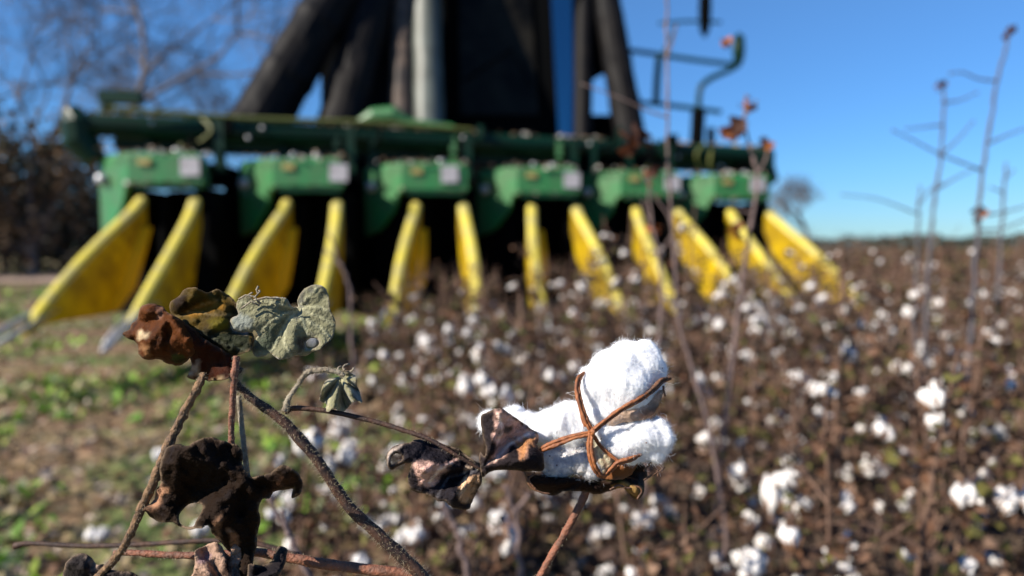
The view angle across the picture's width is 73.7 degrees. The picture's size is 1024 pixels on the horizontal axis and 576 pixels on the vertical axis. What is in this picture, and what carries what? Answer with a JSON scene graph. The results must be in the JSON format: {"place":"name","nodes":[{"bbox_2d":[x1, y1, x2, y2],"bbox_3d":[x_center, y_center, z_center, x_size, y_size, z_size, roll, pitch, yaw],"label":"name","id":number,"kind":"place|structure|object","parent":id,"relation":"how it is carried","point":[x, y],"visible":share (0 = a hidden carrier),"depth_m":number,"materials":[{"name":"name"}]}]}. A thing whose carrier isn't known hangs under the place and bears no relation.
{"place":"outdoors","nodes":[
{"label":"outdoors","id":0,"kind":"place"},
{"bbox_2d":[0,285,497,575],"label":"grass","id":1,"kind":"structure","parent":0,"point":[8,559],"depth_m":3.53,"materials":[{"name":"green plant"}]},
{"bbox_2d":[0,246,1023,575],"bbox_3d":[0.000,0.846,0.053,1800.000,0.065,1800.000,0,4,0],"label":"ground","id":2,"kind":"structure","parent":0,"point":[88,490],"depth_m":3.09,"materials":[{"name":"plant"}]},
{"bbox_2d":[0,100,37,237],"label":"evergreen tree","id":3,"kind":"object","parent":2,"relation":"on","point":[19,163],"visible":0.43,"depth_m":17.64,"materials":[{"name":"green plant"}]},
{"bbox_2d":[0,118,99,273],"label":"evergreen tree","id":4,"kind":"object","parent":2,"relation":"on","point":[51,257],"visible":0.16,"depth_m":20.46,"materials":[{"name":"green plant"}]},
{"bbox_2d":[0,161,100,273],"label":"evergreen tree","id":5,"kind":"object","parent":2,"relation":"on","point":[92,202],"visible":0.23,"depth_m":20.09,"materials":[{"name":"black plant"}]},
{"bbox_2d":[0,107,132,276],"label":"evergreen tree","id":6,"kind":"object","parent":2,"relation":"on","point":[33,225],"visible":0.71,"depth_m":17.82,"materials":[{"name":"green plant"}]},
{"bbox_2d":[0,28,162,159],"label":"bare tree","id":7,"kind":"object","parent":2,"relation":"on","point":[28,85],"visible":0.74,"depth_m":24.48,"materials":[{"name":"brown plant"}]},
{"bbox_2d":[0,0,249,165],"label":"bare tree","id":8,"kind":"object","parent":2,"relation":"on","point":[66,101],"visible":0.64,"depth_m":25.89,"materials":[{"name":"brown plant"}]},
{"bbox_2d":[0,0,299,159],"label":"bare tree","id":9,"kind":"object","parent":2,"relation":"on","point":[146,71],"visible":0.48,"depth_m":23.86,"materials":[{"name":"brown plant"}]},
{"bbox_2d":[68,40,311,191],"bbox_3d":[-16.426,-7.176,37.090,11.836,11.406,10.984,0,4,0],"label":"bare tree","id":10,"kind":"object","parent":2,"relation":"on","point":[214,99],"visible":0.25,"depth_m":34.08,"materials":[{"name":"brown plant"}]},
{"bbox_2d":[247,358,367,575],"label":"cotton plant","id":11,"kind":"object","parent":2,"relation":"on","point":[343,459],"visible":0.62,"depth_m":1.41,"materials":[{"name":"brown plant"}]},
{"bbox_2d":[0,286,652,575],"bbox_3d":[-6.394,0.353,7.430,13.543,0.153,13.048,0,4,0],"label":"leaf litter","id":12,"kind":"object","parent":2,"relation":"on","point":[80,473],"visible":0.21,"depth_m":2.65,"materials":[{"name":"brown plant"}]},
{"bbox_2d":[268,345,394,558],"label":"cotton plant","id":13,"kind":"object","parent":2,"relation":"on","point":[280,459],"visible":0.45,"depth_m":1.74,"materials":[{"name":"brown plant"}]},
{"bbox_2d":[324,234,362,509],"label":"dead stalk","id":14,"kind":"object","parent":2,"relation":"on","point":[359,476],"visible":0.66,"depth_m":2.00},
{"bbox_2d":[283,402,409,575],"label":"cotton plant","id":15,"kind":"object","parent":2,"relation":"on","point":[327,499],"visible":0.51,"depth_m":1.53,"materials":[{"name":"brown plant"}]},
{"bbox_2d":[312,309,425,522],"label":"cotton plant","id":16,"kind":"object","parent":2,"relation":"on","point":[368,398],"visible":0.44,"depth_m":1.98,"materials":[{"name":"brown plant"}]},
{"bbox_2d":[352,293,414,387],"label":"cotton plant","id":17,"kind":"object","parent":2,"relation":"on","point":[370,355],"visible":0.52,"depth_m":3.97,"materials":[{"name":"brown plant"}]},
{"bbox_2d":[359,308,427,419],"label":"cotton plant","id":18,"kind":"object","parent":2,"relation":"on","point":[372,381],"visible":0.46,"depth_m":3.33,"materials":[{"name":"brown plant"}]},
{"bbox_2d":[364,265,435,405],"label":"cotton plant","id":19,"kind":"object","parent":2,"relation":"on","point":[390,372],"visible":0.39,"depth_m":3.51,"materials":[{"name":"brown plant"}]},
{"bbox_2d":[337,337,484,575],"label":"cotton plant","id":20,"kind":"object","parent":2,"relation":"on","point":[419,534],"visible":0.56,"depth_m":1.35,"materials":[{"name":"brown plant"}]},
{"bbox_2d":[384,255,454,381],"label":"cotton plant","id":21,"kind":"object","parent":2,"relation":"on","point":[417,295],"visible":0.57,"depth_m":3.97,"materials":[{"name":"brown plant"}]},
{"bbox_2d":[345,399,498,575],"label":"cotton plant","id":22,"kind":"object","parent":2,"relation":"on","point":[436,535],"visible":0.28,"depth_m":1.50,"materials":[{"name":"brown plant"}]},
{"bbox_2d":[372,275,474,492],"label":"cotton plant","id":23,"kind":"object","parent":2,"relation":"on","point":[390,299],"visible":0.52,"depth_m":2.31,"materials":[{"name":"brown plant"}]},
{"bbox_2d":[376,282,474,445],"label":"cotton plant","id":24,"kind":"object","parent":2,"relation":"on","point":[425,342],"visible":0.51,"depth_m":2.57,"materials":[{"name":"brown plant"}]},
{"bbox_2d":[390,268,473,426],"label":"cotton plant","id":25,"kind":"object","parent":2,"relation":"on","point":[401,355],"visible":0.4,"depth_m":3.11,"materials":[{"name":"brown plant"}]},
{"bbox_2d":[403,296,483,442],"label":"cotton plant","id":26,"kind":"object","parent":2,"relation":"on","point":[457,377],"visible":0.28,"depth_m":2.83,"materials":[{"name":"brown plant"}]},
{"bbox_2d":[416,259,489,409],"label":"cotton plant","id":27,"kind":"object","parent":2,"relation":"on","point":[459,344],"visible":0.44,"depth_m":3.35,"materials":[{"name":"brown plant"}]},
{"bbox_2d":[395,408,520,554],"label":"cotton plant","id":28,"kind":"object","parent":2,"relation":"on","point":[466,451],"visible":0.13,"depth_m":1.75,"materials":[{"name":"brown plant"}]},
{"bbox_2d":[0,0,920,352],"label":"cotton picker","id":29,"kind":"object","parent":2,"relation":"on","point":[450,134],"visible":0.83,"depth_m":5.91,"materials":[{"name":"green metal"}]},
{"bbox_2d":[411,488,536,575],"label":"cotton plant","id":30,"kind":"object","parent":2,"relation":"on","point":[506,545],"visible":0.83,"depth_m":1.15,"materials":[{"name":"brown plant"}]},
{"bbox_2d":[444,267,530,487],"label":"cotton plant","id":31,"kind":"object","parent":2,"relation":"on","point":[465,389],"visible":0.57,"depth_m":2.26,"materials":[{"name":"brown plant"}]},
{"bbox_2d":[437,263,546,442],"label":"cotton plant","id":32,"kind":"object","parent":2,"relation":"on","point":[466,333],"visible":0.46,"depth_m":2.51,"materials":[{"name":"brown plant"}]},
{"bbox_2d":[411,349,589,575],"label":"cotton plant","id":33,"kind":"object","parent":2,"relation":"on","point":[494,534],"visible":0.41,"depth_m":1.28,"materials":[{"name":"brown plant"}]},
{"bbox_2d":[502,484,530,575],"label":"dead stalk","id":34,"kind":"object","parent":2,"relation":"on","point":[515,513],"visible":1,"depth_m":1.00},
{"bbox_2d":[499,261,565,386],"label":"cotton plant","id":35,"kind":"object","parent":2,"relation":"on","point":[515,285],"visible":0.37,"depth_m":3.80,"materials":[{"name":"brown plant"}]},
{"bbox_2d":[503,236,571,371],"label":"cotton plant","id":36,"kind":"object","parent":2,"relation":"on","point":[536,287],"visible":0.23,"depth_m":4.16,"materials":[{"name":"brown plant"}]},
{"bbox_2d":[475,333,676,575],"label":"cotton plant","id":37,"kind":"object","parent":2,"relation":"on","point":[620,384],"visible":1,"depth_m":0.32,"materials":[{"name":"white plant"}]},
{"bbox_2d":[553,288,613,399],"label":"cotton plant","id":38,"kind":"object","parent":2,"relation":"on","point":[591,349],"visible":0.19,"depth_m":2.44,"materials":[{"name":"brown plant"}]},
{"bbox_2d":[553,247,621,372],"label":"cotton plant","id":39,"kind":"object","parent":2,"relation":"on","point":[601,261],"visible":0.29,"depth_m":3.91,"materials":[{"name":"brown plant"}]},
{"bbox_2d":[547,253,643,393],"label":"cotton plant","id":40,"kind":"object","parent":2,"relation":"on","point":[578,293],"visible":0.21,"depth_m":3.27,"materials":[{"name":"brown plant"}]},
{"bbox_2d":[565,271,676,425],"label":"cotton plant","id":41,"kind":"object","parent":2,"relation":"on","point":[592,322],"visible":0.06,"depth_m":2.30,"materials":[{"name":"brown plant"}]},
{"bbox_2d":[582,236,659,356],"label":"cotton plant","id":42,"kind":"object","parent":2,"relation":"on","point":[616,284],"visible":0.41,"depth_m":3.63,"materials":[{"name":"brown plant"}]},
{"bbox_2d":[584,211,688,450],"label":"cotton plant","id":43,"kind":"object","parent":2,"relation":"on","point":[635,281],"visible":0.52,"depth_m":2.76,"materials":[{"name":"brown plant"}]},
{"bbox_2d":[581,0,728,575],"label":"dead stalk","id":44,"kind":"object","parent":2,"relation":"on","point":[638,137],"visible":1,"depth_m":1.35,"materials":[{"name":"brown plant"}]},
{"bbox_2d":[639,176,670,575],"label":"dead stalk","id":45,"kind":"object","parent":2,"relation":"on","point":[649,228],"visible":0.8,"depth_m":1.50,"materials":[{"name":"orange plant"}]},
{"bbox_2d":[607,287,708,452],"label":"cotton plant","id":46,"kind":"object","parent":2,"relation":"on","point":[681,367],"visible":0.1,"depth_m":2.65,"materials":[{"name":"brown plant"}]},
{"bbox_2d":[631,305,706,416],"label":"cotton plant","id":47,"kind":"object","parent":2,"relation":"on","point":[654,324],"visible":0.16,"depth_m":2.92,"materials":[{"name":"brown plant"}]},
{"bbox_2d":[606,319,742,510],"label":"cotton plant","id":48,"kind":"object","parent":2,"relation":"on","point":[669,390],"visible":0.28,"depth_m":2.04,"materials":[{"name":"brown plant"}]},
{"bbox_2d":[631,204,740,407],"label":"cotton plant","id":49,"kind":"object","parent":2,"relation":"on","point":[682,227],"visible":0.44,"depth_m":3.31,"materials":[{"name":"brown plant"}]},
{"bbox_2d":[658,269,726,422],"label":"cotton plant","id":50,"kind":"object","parent":2,"relation":"on","point":[689,288],"visible":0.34,"depth_m":3.05,"materials":[{"name":"brown plant"}]},
{"bbox_2d":[675,284,764,428],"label":"cotton plant","id":51,"kind":"object","parent":2,"relation":"on","point":[730,302],"visible":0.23,"depth_m":2.87,"materials":[{"name":"brown plant"}]},
{"bbox_2d":[674,283,772,476],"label":"cotton plant","id":52,"kind":"object","parent":2,"relation":"on","point":[718,325],"visible":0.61,"depth_m":2.35,"materials":[{"name":"brown plant"}]},
{"bbox_2d":[712,36,775,575],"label":"dead stalk","id":53,"kind":"object","parent":2,"relation":"on","point":[735,129],"visible":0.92,"depth_m":1.60,"materials":[{"name":"orange plant"}]},
{"bbox_2d":[710,270,790,416],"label":"cotton plant","id":54,"kind":"object","parent":2,"relation":"on","point":[724,293],"visible":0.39,"depth_m":3.07,"materials":[{"name":"brown plant"}]},
{"bbox_2d":[709,241,846,481],"bbox_3d":[0.927,0.278,2.270,0.466,0.866,0.402,-1,4,-14],"label":"cotton plant","id":55,"kind":"object","parent":2,"relation":"on","point":[779,341],"visible":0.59,"depth_m":2.33,"materials":[{"name":"brown plant"}]},
{"bbox_2d":[734,262,846,459],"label":"cotton plant","id":56,"kind":"object","parent":2,"relation":"on","point":[792,344],"visible":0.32,"depth_m":2.58,"materials":[{"name":"brown plant"}]},
{"bbox_2d":[768,173,823,242],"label":"bare tree","id":57,"kind":"object","parent":2,"relation":"on","point":[781,201],"visible":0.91,"depth_m":58.73,"materials":[{"name":"grey plant"}]},
{"bbox_2d":[741,290,853,452],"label":"cotton plant","id":58,"kind":"object","parent":2,"relation":"on","point":[800,337],"visible":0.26,"depth_m":2.73,"materials":[{"name":"brown plant"}]},
{"bbox_2d":[775,265,873,432],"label":"cotton plant","id":59,"kind":"object","parent":2,"relation":"on","point":[860,323],"visible":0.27,"depth_m":2.99,"materials":[{"name":"brown plant"}]},
{"bbox_2d":[801,235,914,440],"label":"cotton plant","id":60,"kind":"object","parent":2,"relation":"on","point":[860,290],"visible":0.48,"depth_m":2.81,"materials":[{"name":"brown plant"}]},
{"bbox_2d":[790,300,928,517],"bbox_3d":[1.032,0.386,2.022,0.389,0.723,0.336,3,4,35],"label":"cotton plant","id":61,"kind":"object","parent":2,"relation":"on","point":[855,467],"visible":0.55,"depth_m":1.99,"materials":[{"name":"brown plant"}]},
{"bbox_2d":[819,257,930,451],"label":"cotton plant","id":62,"kind":"object","parent":2,"relation":"on","point":[904,312],"visible":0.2,"depth_m":2.53,"materials":[{"name":"brown plant"}]},
{"bbox_2d":[822,255,934,420],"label":"cotton plant","id":63,"kind":"object","parent":2,"relation":"on","point":[882,314],"visible":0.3,"depth_m":3.04,"materials":[{"name":"brown plant"}]},
{"bbox_2d":[825,341,932,474],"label":"cotton plant","id":64,"kind":"object","parent":2,"relation":"on","point":[908,368],"visible":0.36,"depth_m":2.31,"materials":[{"name":"brown plant"}]},
{"bbox_2d":[768,232,1023,248],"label":"distant woodland","id":65,"kind":"object","parent":2,"relation":"on","point":[908,238],"visible":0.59,"depth_m":154.03,"materials":[{"name":"brown plant"}]},
{"bbox_2d":[837,334,986,529],"bbox_3d":[1.192,0.429,2.065,0.384,0.618,0.405,2,4,23],"label":"cotton plant","id":66,"kind":"object","parent":2,"relation":"on","point":[916,415],"visible":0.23,"depth_m":2.05,"materials":[{"name":"brown plant"}]},
{"bbox_2d":[871,270,1014,483],"bbox_3d":[1.475,0.319,2.384,0.383,0.770,0.435,0,4,-5],"label":"cotton plant","id":67,"kind":"object","parent":2,"relation":"on","point":[914,295],"visible":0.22,"depth_m":2.33,"materials":[{"name":"brown plant"}]},
{"bbox_2d":[885,224,1004,411],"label":"cotton plant","id":68,"kind":"object","parent":2,"relation":"on","point":[948,343],"visible":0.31,"depth_m":3.35,"materials":[{"name":"brown plant"}]},
{"bbox_2d":[907,283,1010,421],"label":"cotton plant","id":69,"kind":"object","parent":2,"relation":"on","point":[936,303],"visible":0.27,"depth_m":3.09,"materials":[{"name":"brown plant"}]},
{"bbox_2d":[917,261,1023,468],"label":"cotton plant","id":70,"kind":"object","parent":2,"relation":"on","point":[980,295],"visible":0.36,"depth_m":2.48,"materials":[{"name":"brown plant"}]},
{"bbox_2d":[920,339,1023,575],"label":"cotton plant","id":71,"kind":"object","parent":2,"relation":"on","point":[993,558],"visible":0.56,"depth_m":1.51,"materials":[{"name":"brown plant"}]},
{"bbox_2d":[939,426,1023,575],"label":"cotton plant","id":72,"kind":"object","parent":2,"relation":"on","point":[1017,460],"visible":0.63,"depth_m":1.43,"materials":[{"name":"brown plant"}]},
{"bbox_2d":[944,263,1023,430],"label":"cotton plant","id":73,"kind":"object","parent":2,"relation":"on","point":[967,307],"visible":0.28,"depth_m":2.87,"materials":[{"name":"brown plant"}]},
{"bbox_2d":[955,380,1023,486],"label":"cotton plant","id":74,"kind":"object","parent":2,"relation":"on","point":[991,415],"visible":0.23,"depth_m":2.14,"materials":[{"name":"brown plant"}]},
{"bbox_2d":[957,347,1023,537],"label":"cotton plant","id":75,"kind":"object","parent":2,"relation":"on","point":[1002,437],"visible":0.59,"depth_m":1.90,"materials":[{"name":"brown plant"}]},
{"bbox_2d":[0,0,1023,245],"label":"sky","id":76,"kind":"structure","parent":0,"point":[831,81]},
{"bbox_2d":[456,306,1023,575],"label":"crop soil","id":77,"kind":"structure","parent":0,"point":[999,536],"depth_m":2.00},
{"bbox_2d":[12,284,481,575],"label":"cotton plant","id":78,"kind":"object","parent":77,"relation":"on","point":[210,335],"visible":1,"depth_m":0.33,"materials":[{"name":"brown plant"}]},
{"bbox_2d":[445,289,544,516],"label":"cotton plant","id":79,"kind":"object","parent":77,"relation":"on","point":[481,383],"visible":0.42,"depth_m":2.00,"materials":[{"name":"brown plant"}]},
{"bbox_2d":[453,292,581,564],"bbox_3d":[0.084,0.368,1.759,0.388,0.721,0.440,1,4,10],"label":"cotton plant","id":80,"kind":"object","parent":77,"relation":"on","point":[505,398],"visible":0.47,"depth_m":1.74,"materials":[{"name":"brown plant"}]},
{"bbox_2d":[454,386,602,575],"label":"cotton plant","id":81,"kind":"object","parent":77,"relation":"on","point":[495,477],"visible":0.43,"depth_m":1.62,"materials":[{"name":"brown plant"}]},
{"bbox_2d":[520,263,591,411],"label":"cotton plant","id":82,"kind":"object","parent":77,"relation":"on","point":[582,287],"visible":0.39,"depth_m":2.83,"materials":[{"name":"brown plant"}]},
{"bbox_2d":[543,286,668,518],"bbox_3d":[0.232,0.354,2.044,0.393,0.730,0.445,-1,4,-13],"label":"cotton plant","id":83,"kind":"object","parent":77,"relation":"on","point":[550,376],"visible":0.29,"depth_m":2.00,"materials":[{"name":"brown plant"}]},
{"bbox_2d":[573,357,688,551],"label":"cotton plant","id":84,"kind":"object","parent":77,"relation":"on","point":[594,533],"visible":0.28,"depth_m":1.80,"materials":[{"name":"brown plant"}]},
{"bbox_2d":[564,404,722,575],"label":"cotton plant","id":85,"kind":"object","parent":77,"relation":"on","point":[645,520],"visible":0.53,"depth_m":1.27,"materials":[{"name":"brown plant"}]},
{"bbox_2d":[583,367,735,575],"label":"cotton plant","id":86,"kind":"object","parent":77,"relation":"on","point":[653,500],"visible":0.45,"depth_m":1.57,"materials":[{"name":"brown plant"}]},
{"bbox_2d":[629,497,768,575],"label":"cotton plant","id":87,"kind":"object","parent":77,"relation":"on","point":[754,560],"visible":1,"depth_m":1.10,"materials":[{"name":"brown plant"}]},
{"bbox_2d":[675,234,751,382],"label":"cotton plant","id":88,"kind":"object","parent":77,"relation":"on","point":[701,279],"visible":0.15,"depth_m":3.89,"materials":[{"name":"brown plant"}]},
{"bbox_2d":[666,370,788,549],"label":"cotton plant","id":89,"kind":"object","parent":77,"relation":"on","point":[734,504],"visible":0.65,"depth_m":1.82,"materials":[{"name":"brown plant"}]},
{"bbox_2d":[680,255,808,465],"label":"cotton plant","id":90,"kind":"object","parent":77,"relation":"on","point":[745,299],"visible":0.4,"depth_m":2.55,"materials":[{"name":"brown plant"}]},
{"bbox_2d":[671,312,818,527],"bbox_3d":[0.708,0.412,1.984,0.428,0.652,0.404,-2,4,-31],"label":"cotton plant","id":91,"kind":"object","parent":77,"relation":"on","point":[740,429],"visible":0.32,"depth_m":2.01,"materials":[{"name":"brown plant"}]},
{"bbox_2d":[715,416,862,575],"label":"cotton plant","id":92,"kind":"object","parent":77,"relation":"on","point":[776,494],"visible":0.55,"depth_m":1.32,"materials":[{"name":"plant"}]},
{"bbox_2d":[722,351,860,575],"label":"cotton plant","id":93,"kind":"object","parent":77,"relation":"on","point":[739,472],"visible":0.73,"depth_m":1.54,"materials":[{"name":"brown plant"}]},
{"bbox_2d":[733,287,916,558],"bbox_3d":[0.889,0.372,1.780,0.460,0.754,0.406,-2,4,-23],"label":"cotton plant","id":94,"kind":"object","parent":77,"relation":"on","point":[847,354],"visible":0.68,"depth_m":1.80,"materials":[{"name":"brown plant"}]},
{"bbox_2d":[768,384,932,575],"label":"cotton plant","id":95,"kind":"object","parent":77,"relation":"on","point":[791,539],"visible":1,"depth_m":1.04,"materials":[{"name":"brown plant"}]},
{"bbox_2d":[832,264,949,439],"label":"cotton plant","id":96,"kind":"object","parent":77,"relation":"on","point":[907,287],"visible":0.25,"depth_m":2.81,"materials":[{"name":"brown plant"}]},
{"bbox_2d":[842,184,947,434],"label":"dead stalk","id":97,"kind":"object","parent":77,"relation":"on","point":[919,202],"visible":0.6,"depth_m":2.50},
{"bbox_2d":[812,408,1000,575],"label":"cotton plant","id":98,"kind":"object","parent":77,"relation":"on","point":[893,458],"visible":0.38,"depth_m":1.54,"materials":[{"name":"brown plant"}]},
{"bbox_2d":[793,341,1019,575],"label":"cotton plant","id":99,"kind":"object","parent":77,"relation":"on","point":[933,398],"visible":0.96,"depth_m":1.08,"materials":[{"name":"brown plant"}]},
{"bbox_2d":[842,304,1023,575],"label":"cotton plant","id":100,"kind":"object","parent":77,"relation":"on","point":[1008,504],"visible":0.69,"depth_m":1.32,"materials":[{"name":"brown plant"}]},
{"bbox_2d":[905,80,977,480],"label":"dead stalk","id":101,"kind":"object","parent":77,"relation":"on","point":[943,84],"visible":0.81,"depth_m":2.30,"materials":[{"name":"orange plant"}]},
{"bbox_2d":[866,274,1023,561],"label":"cotton plant","id":102,"kind":"object","parent":77,"relation":"on","point":[989,360],"visible":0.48,"depth_m":1.79,"materials":[{"name":"brown plant"}]},
{"bbox_2d":[892,25,1023,480],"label":"dead stalk","id":103,"kind":"object","parent":77,"relation":"on","point":[979,211],"visible":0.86,"depth_m":2.10,"materials":[{"name":"orange plant"}]},
{"bbox_2d":[949,348,1023,457],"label":"cotton plant","id":104,"kind":"object","parent":77,"relation":"on","point":[1014,376],"visible":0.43,"depth_m":2.34,"materials":[{"name":"brown plant"}]},
{"bbox_2d":[986,163,1014,448],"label":"dead stalk","id":105,"kind":"object","parent":77,"relation":"on","point":[1002,191],"visible":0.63,"depth_m":2.60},
{"bbox_2d":[736,246,1023,329],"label":"cotton field","id":106,"kind":"structure","parent":0,"point":[984,260],"depth_m":16.24,"materials":[{"name":"brown plant"}]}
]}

